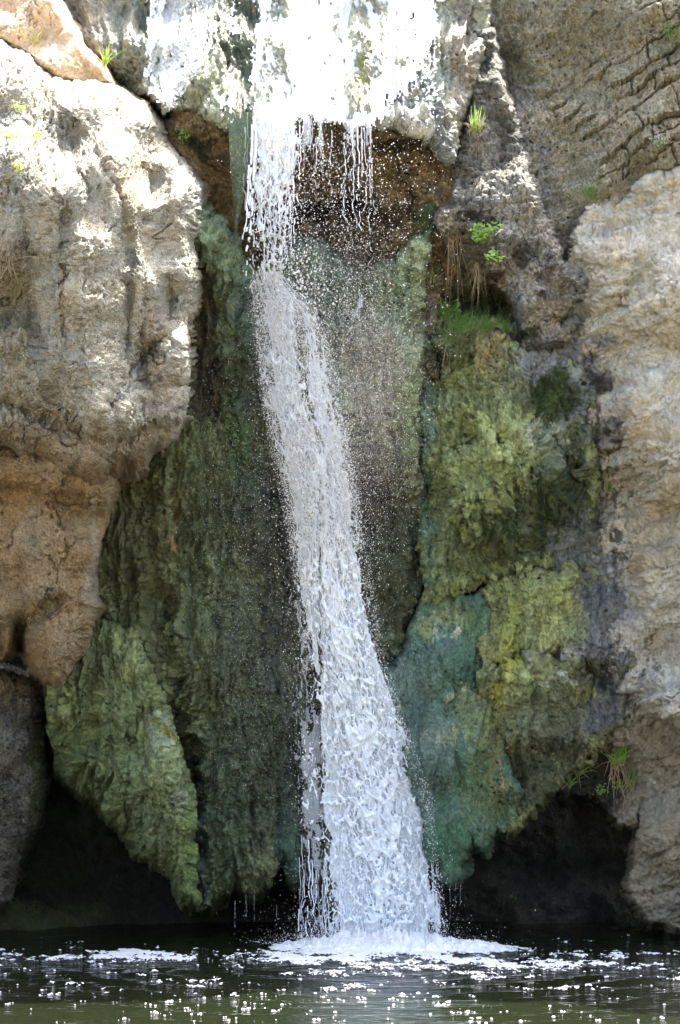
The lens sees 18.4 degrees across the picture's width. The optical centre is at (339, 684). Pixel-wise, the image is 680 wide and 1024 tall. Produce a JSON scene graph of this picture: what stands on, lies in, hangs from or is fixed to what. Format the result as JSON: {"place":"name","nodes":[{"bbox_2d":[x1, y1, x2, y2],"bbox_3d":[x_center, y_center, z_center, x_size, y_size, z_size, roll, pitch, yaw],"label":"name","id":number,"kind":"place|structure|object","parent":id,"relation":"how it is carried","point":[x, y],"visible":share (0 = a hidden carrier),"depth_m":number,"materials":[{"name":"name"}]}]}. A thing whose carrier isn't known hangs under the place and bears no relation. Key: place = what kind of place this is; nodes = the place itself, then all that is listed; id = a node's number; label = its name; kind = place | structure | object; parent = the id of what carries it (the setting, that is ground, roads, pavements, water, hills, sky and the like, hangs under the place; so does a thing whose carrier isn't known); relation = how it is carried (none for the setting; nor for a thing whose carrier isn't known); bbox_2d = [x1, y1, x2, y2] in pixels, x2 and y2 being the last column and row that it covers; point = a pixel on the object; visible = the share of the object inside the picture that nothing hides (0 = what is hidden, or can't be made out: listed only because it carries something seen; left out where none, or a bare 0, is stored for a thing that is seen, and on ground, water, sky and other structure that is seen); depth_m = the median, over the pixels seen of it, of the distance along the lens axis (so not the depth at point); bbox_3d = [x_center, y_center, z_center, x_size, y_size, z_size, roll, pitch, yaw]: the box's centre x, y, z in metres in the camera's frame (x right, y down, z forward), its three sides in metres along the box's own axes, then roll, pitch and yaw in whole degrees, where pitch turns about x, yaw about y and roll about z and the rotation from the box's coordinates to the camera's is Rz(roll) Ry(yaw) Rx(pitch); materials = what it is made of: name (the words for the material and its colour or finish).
{"place":"outdoors","nodes":[
{"label":"outdoors","id":0,"kind":"place"},
{"bbox_2d":[165,109,461,296],"bbox_3d":[-0.116,-3.288,14.472,2.324,1.706,1.460,0,0,0],"label":"brown hollow","id":1,"kind":"object","parent":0,"point":[203,148],"visible":0.33,"depth_m":14.27,"materials":[{"name":"brown stone"}]},
{"bbox_2d":[175,127,188,140],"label":"leafy plant","id":2,"kind":"object","parent":1,"relation":"hanging from","point":[182,133],"visible":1,"depth_m":13.78,"materials":[{"name":"green plant"}]},
{"bbox_2d":[0,652,650,930],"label":"cliff","id":3,"kind":"structure","parent":0,"point":[557,861],"depth_m":15.03,"materials":[{"name":"black stone"}]},
{"bbox_2d":[97,201,337,916],"bbox_3d":[-0.727,-0.843,14.272,2.488,5.012,1.871,0,0,0],"label":"dark mossy curtain","id":4,"kind":"object","parent":3,"relation":"attached to","point":[141,579],"visible":0.55,"depth_m":13.79,"materials":[{"name":"green plant"}]},
{"bbox_2d":[42,618,201,912],"bbox_3d":[-1.518,0.537,13.999,1.221,2.129,1.585,0,0,0],"label":"mossy lobe","id":5,"kind":"object","parent":4,"relation":"attached to","point":[119,759],"visible":0.91,"depth_m":13.45,"materials":[{"name":"green plant"}]},
{"bbox_2d":[0,921,679,1023],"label":"pool water","id":6,"kind":"structure","parent":0,"point":[136,999],"depth_m":12.06,"materials":[{"name":"green liquid"}]},
{"bbox_2d":[0,662,52,909],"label":"grey streaked rock","id":7,"kind":"object","parent":6,"relation":"in","point":[26,778],"visible":0.94,"depth_m":13.81,"materials":[{"name":"grey stone"}]},
{"bbox_2d":[0,39,210,688],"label":"overhanging boulder","id":8,"kind":"object","parent":7,"relation":"on","point":[103,199],"visible":0.98,"depth_m":12.55,"materials":[{"name":"beige stone"}]},
{"bbox_2d":[0,129,26,139],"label":"cushion plant","id":9,"kind":"object","parent":8,"relation":"on","point":[9,134],"visible":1,"depth_m":12.50,"materials":[{"name":"yellow plant"}]},
{"bbox_2d":[10,157,25,175],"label":"cushion plant","id":10,"kind":"object","parent":8,"relation":"on","point":[20,167],"visible":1,"depth_m":12.22,"materials":[{"name":"yellow plant"}]},
{"bbox_2d":[11,99,27,111],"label":"cushion plant","id":11,"kind":"object","parent":8,"relation":"on","point":[21,107],"visible":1,"depth_m":12.84,"materials":[{"name":"yellow plant"}]},
{"bbox_2d":[0,237,39,288],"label":"grass tuft","id":12,"kind":"object","parent":8,"relation":"on","point":[8,265],"visible":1,"depth_m":12.20,"materials":[{"name":"plant"}]},
{"bbox_2d":[31,129,48,141],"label":"cushion plant","id":13,"kind":"object","parent":8,"relation":"on","point":[38,134],"visible":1,"depth_m":12.73,"materials":[{"name":"yellow plant"}]},
{"bbox_2d":[0,0,119,84],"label":"sunlit orange slab","id":14,"kind":"structure","parent":8,"relation":"on","point":[62,50],"depth_m":13.95,"materials":[{"name":"stone"}]},
{"bbox_2d":[17,27,41,46],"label":"grass tuft","id":15,"kind":"object","parent":14,"relation":"on","point":[35,38],"visible":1,"depth_m":13.93,"materials":[{"name":"yellow plant"}]},
{"bbox_2d":[95,41,125,66],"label":"grass tuft","id":16,"kind":"object","parent":14,"relation":"on","point":[105,58],"visible":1,"depth_m":14.02,"materials":[{"name":"green plant"}]},
{"bbox_2d":[138,353,172,383],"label":"dry twigs","id":17,"kind":"object","parent":8,"relation":"on","point":[156,369],"visible":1,"depth_m":12.46,"materials":[{"name":"beige plant"}]},
{"bbox_2d":[0,949,664,1023],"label":"floating bubbles","id":18,"kind":"object","parent":6,"relation":"on","point":[321,987],"visible":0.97,"depth_m":11.49},
{"bbox_2d":[0,933,679,996],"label":"floating foam","id":19,"kind":"object","parent":6,"relation":"on","point":[344,956],"visible":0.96,"depth_m":12.90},
{"bbox_2d":[436,165,679,934],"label":"pale cliff","id":20,"kind":"structure","parent":0,"point":[623,255],"depth_m":13.65,"materials":[{"name":"beige stone"}]},
{"bbox_2d":[259,222,436,663],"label":"central mossy buttress","id":21,"kind":"structure","parent":20,"relation":"attached to","point":[397,604],"depth_m":13.82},
{"bbox_2d":[426,261,444,292],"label":"grass tuft","id":22,"kind":"object","parent":21,"relation":"on","point":[430,278],"visible":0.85,"depth_m":13.98,"materials":[{"name":"green plant"}]},
{"bbox_2d":[378,588,523,889],"bbox_3d":[0.764,0.320,13.939,1.084,2.168,1.137,0,0,0],"label":"teal tufa lobe","id":23,"kind":"object","parent":20,"relation":"attached to","point":[472,784],"visible":0.88,"depth_m":13.59,"materials":[{"name":"teal stone"}]},
{"bbox_2d":[411,202,522,378],"bbox_3d":[0.910,-2.714,14.429,0.932,1.436,1.352,0,0,0],"label":"mossy hollow","id":24,"kind":"object","parent":20,"relation":"on","point":[493,301],"visible":0.32,"depth_m":14.09,"materials":[{"name":"plant"}]},
{"bbox_2d":[438,300,460,319],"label":"leafy plant","id":25,"kind":"object","parent":24,"relation":"on","point":[443,311],"visible":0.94,"depth_m":14.01,"materials":[{"name":"green plant"}]},
{"bbox_2d":[414,313,600,605],"bbox_3d":[1.141,-1.525,13.991,1.384,2.083,1.490,0,0,0],"label":"green tufa bulge","id":26,"kind":"object","parent":20,"relation":"attached to","point":[513,467],"visible":0.9,"depth_m":13.64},
{"bbox_2d":[431,326,467,373],"bbox_3d":[0.744,-2.155,13.703,0.369,0.401,0.144,0,0,0],"label":"grass tuft","id":27,"kind":"object","parent":26,"relation":"on","point":[446,345],"visible":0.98,"depth_m":13.73,"materials":[{"name":"green plant"}]},
{"bbox_2d":[428,300,494,326],"bbox_3d":[0.809,-2.412,13.982,0.488,0.339,0.154,0,0,0],"label":"grass tuft","id":28,"kind":"object","parent":26,"relation":"on","point":[452,320],"visible":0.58,"depth_m":14.00,"materials":[{"name":"green plant"}]},
{"bbox_2d":[411,308,532,335],"bbox_3d":[0.904,-2.373,13.639,0.924,0.230,0.158,0,0,0],"label":"grass tuft","id":29,"kind":"object","parent":26,"relation":"on","point":[463,323],"visible":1,"depth_m":13.67,"materials":[{"name":"green plant"}]},
{"bbox_2d":[595,462,617,525],"bbox_3d":[1.755,-1.257,13.768,0.176,0.427,0.122,0,0,36],"label":"grass tuft","id":30,"kind":"object","parent":26,"relation":"on","point":[605,480],"visible":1,"depth_m":13.79,"materials":[{"name":"plant"}]},
{"bbox_2d":[433,27,589,352],"bbox_3d":[1.218,-3.456,14.360,1.226,2.682,1.743,0,0,0],"label":"knobby grey rock","id":31,"kind":"object","parent":20,"relation":"on","point":[536,280],"visible":0.84,"depth_m":13.73,"materials":[{"name":"grey stone"}]},
{"bbox_2d":[444,231,469,307],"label":"roots","id":32,"kind":"object","parent":31,"relation":"hanging from","point":[452,240],"visible":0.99,"depth_m":13.82,"materials":[{"name":"brown plant"}]},
{"bbox_2d":[463,102,485,158],"bbox_3d":[0.900,-3.647,13.877,0.152,0.436,0.145,0,0,-43],"label":"grass tuft","id":33,"kind":"object","parent":31,"relation":"on","point":[475,128],"visible":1,"depth_m":13.89,"materials":[{"name":"green plant"}]},
{"bbox_2d":[467,255,486,303],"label":"roots","id":34,"kind":"object","parent":31,"relation":"attached to","point":[479,275],"visible":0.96,"depth_m":13.78,"materials":[{"name":"brown plant"}]},
{"bbox_2d":[468,221,502,242],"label":"leafy plant","id":35,"kind":"object","parent":31,"relation":"on","point":[482,236],"visible":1,"depth_m":13.60,"materials":[{"name":"green plant"}]},
{"bbox_2d":[484,247,504,263],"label":"leafy plant","id":36,"kind":"object","parent":31,"relation":"attached to","point":[493,254],"visible":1,"depth_m":13.49,"materials":[{"name":"green plant"}]},
{"bbox_2d":[475,560,637,839],"bbox_3d":[1.500,0.081,13.963,1.261,1.990,1.404,0,0,0],"label":"yellow green tufa","id":37,"kind":"object","parent":20,"relation":"attached to","point":[543,647],"visible":0.9,"depth_m":13.62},
{"bbox_2d":[562,770,584,788],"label":"grass tuft","id":38,"kind":"object","parent":37,"relation":"on","point":[570,782],"visible":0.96,"depth_m":14.02,"materials":[{"name":"green plant"}]},
{"bbox_2d":[571,763,597,787],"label":"grass tuft","id":39,"kind":"object","parent":20,"relation":"on","point":[581,771],"visible":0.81,"depth_m":14.06,"materials":[{"name":"green plant"}]},
{"bbox_2d":[593,783,608,794],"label":"leafy plant","id":40,"kind":"object","parent":20,"relation":"on","point":[600,791],"visible":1,"depth_m":14.06,"materials":[{"name":"green plant"}]},
{"bbox_2d":[602,481,618,496],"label":"leafy plant","id":41,"kind":"object","parent":20,"relation":"on","point":[608,487],"visible":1,"depth_m":13.85,"materials":[{"name":"green plant"}]},
{"bbox_2d":[595,738,632,808],"bbox_3d":[1.786,0.558,13.992,0.648,0.659,0.146,0,0,0],"label":"grass tuft","id":42,"kind":"object","parent":20,"relation":"on","point":[619,755],"visible":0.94,"depth_m":14.02,"materials":[{"name":"green plant"}]},
{"bbox_2d":[610,778,623,788],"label":"leafy plant","id":43,"kind":"object","parent":20,"relation":"on","point":[618,786],"visible":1,"depth_m":14.09,"materials":[{"name":"green plant"}]},
{"bbox_2d":[621,763,638,809],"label":"grass tuft","id":44,"kind":"object","parent":20,"relation":"on","point":[632,780],"visible":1,"depth_m":14.06,"materials":[{"name":"green plant"}]},
{"bbox_2d":[490,0,679,258],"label":"layered cliff","id":45,"kind":"structure","parent":0,"point":[594,87],"depth_m":14.24,"materials":[{"name":"beige stone"}]},
{"bbox_2d":[64,0,492,165],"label":"wet tufa lip","id":46,"kind":"object","parent":45,"relation":"on","point":[198,48],"visible":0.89,"depth_m":14.01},
{"bbox_2d":[143,0,534,954],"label":"waterfall","id":47,"kind":"structure","parent":46,"relation":"attached to","point":[253,134],"depth_m":13.61,"materials":[{"name":"white liquid"}]},
{"bbox_2d":[153,75,535,944],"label":"spray droplets","id":48,"kind":"object","parent":47,"relation":"part of","point":[319,431],"visible":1,"depth_m":13.41,"materials":[{"name":"liquid"}]},
{"bbox_2d":[556,171,628,202],"bbox_3d":[1.718,-3.314,13.944,0.594,0.249,0.152,0,0,0],"label":"bush","id":49,"kind":"object","parent":45,"relation":"on","point":[591,192],"visible":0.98,"depth_m":13.97,"materials":[{"name":"green plant"}]},
{"bbox_2d":[589,172,635,195],"bbox_3d":[1.877,-3.298,13.887,0.514,0.220,0.153,0,0,0],"label":"bush","id":50,"kind":"object","parent":45,"relation":"on","point":[623,189],"visible":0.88,"depth_m":13.92,"materials":[{"name":"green plant"}]},
{"bbox_2d":[644,133,671,146],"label":"bush","id":51,"kind":"object","parent":45,"relation":"on","point":[658,139],"visible":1,"depth_m":13.55,"materials":[{"name":"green plant"}]},
{"bbox_2d":[657,21,679,40],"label":"bush","id":52,"kind":"object","parent":45,"relation":"on","point":[671,36],"visible":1,"depth_m":13.87,"materials":[{"name":"green plant"}]}
]}

